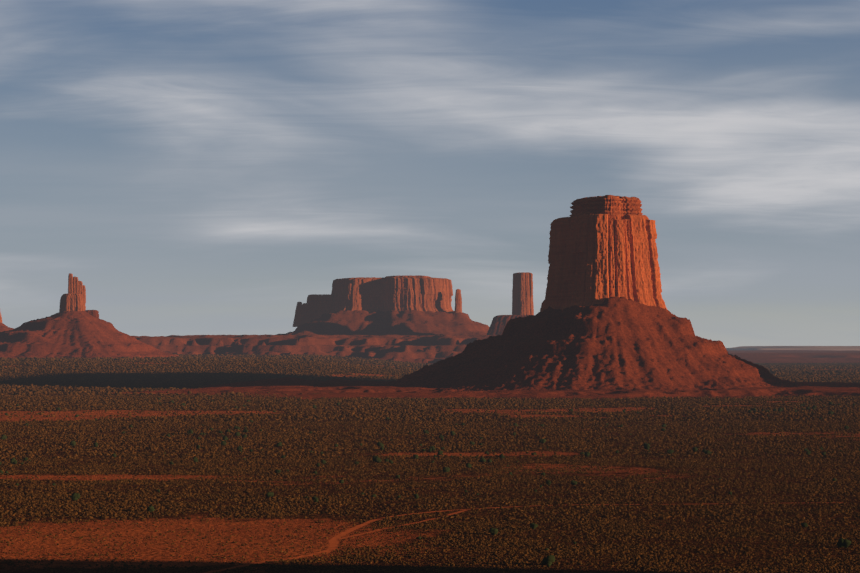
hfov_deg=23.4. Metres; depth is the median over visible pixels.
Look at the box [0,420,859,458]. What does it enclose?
sagebrush
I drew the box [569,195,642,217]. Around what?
butte cap
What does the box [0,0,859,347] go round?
sky
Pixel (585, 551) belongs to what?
sagebrush
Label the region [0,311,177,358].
talus
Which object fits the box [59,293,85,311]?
butte
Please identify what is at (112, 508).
sagebrush
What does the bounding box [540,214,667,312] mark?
butte
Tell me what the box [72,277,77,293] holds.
rock spire
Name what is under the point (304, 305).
sentinel spire
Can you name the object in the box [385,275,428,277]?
sentinel mesa cap
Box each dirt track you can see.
[59,476,445,481]
[202,502,843,572]
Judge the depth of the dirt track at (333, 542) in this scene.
814.43 m
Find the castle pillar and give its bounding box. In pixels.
[512,272,533,314]
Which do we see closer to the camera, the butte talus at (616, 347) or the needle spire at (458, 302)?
the butte talus at (616, 347)
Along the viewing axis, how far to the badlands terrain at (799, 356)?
11810.19 m
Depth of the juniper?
1437.18 m
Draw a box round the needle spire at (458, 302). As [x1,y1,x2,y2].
[454,289,461,312]
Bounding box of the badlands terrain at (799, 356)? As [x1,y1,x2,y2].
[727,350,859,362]
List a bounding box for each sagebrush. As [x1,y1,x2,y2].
[0,354,859,374]
[0,360,859,395]
[0,394,859,420]
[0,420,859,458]
[0,457,859,520]
[0,519,859,572]
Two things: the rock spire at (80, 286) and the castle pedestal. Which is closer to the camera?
the rock spire at (80, 286)
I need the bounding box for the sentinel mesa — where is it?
[331,277,452,312]
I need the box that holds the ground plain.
[0,355,859,572]
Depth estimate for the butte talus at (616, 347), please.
3394.50 m
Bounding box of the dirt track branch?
[339,510,466,538]
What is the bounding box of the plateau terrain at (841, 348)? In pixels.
[726,346,859,350]
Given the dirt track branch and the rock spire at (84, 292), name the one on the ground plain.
the dirt track branch
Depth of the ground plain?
966.80 m
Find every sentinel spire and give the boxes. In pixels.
[293,302,303,326]
[302,303,306,313]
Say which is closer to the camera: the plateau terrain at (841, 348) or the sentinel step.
the sentinel step
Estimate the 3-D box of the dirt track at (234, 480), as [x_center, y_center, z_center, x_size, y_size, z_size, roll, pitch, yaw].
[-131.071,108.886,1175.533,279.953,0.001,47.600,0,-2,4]
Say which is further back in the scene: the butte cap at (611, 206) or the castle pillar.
the castle pillar
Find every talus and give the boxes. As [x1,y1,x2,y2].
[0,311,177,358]
[0,323,13,331]
[124,296,859,398]
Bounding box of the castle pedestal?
[487,315,534,334]
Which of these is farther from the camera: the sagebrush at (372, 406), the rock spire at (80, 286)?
the rock spire at (80, 286)
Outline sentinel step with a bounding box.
[298,294,338,325]
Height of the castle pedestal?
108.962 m
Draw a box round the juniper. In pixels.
[0,397,859,566]
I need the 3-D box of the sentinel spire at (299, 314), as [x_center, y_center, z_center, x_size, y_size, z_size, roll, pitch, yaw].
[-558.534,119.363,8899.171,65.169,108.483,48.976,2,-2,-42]

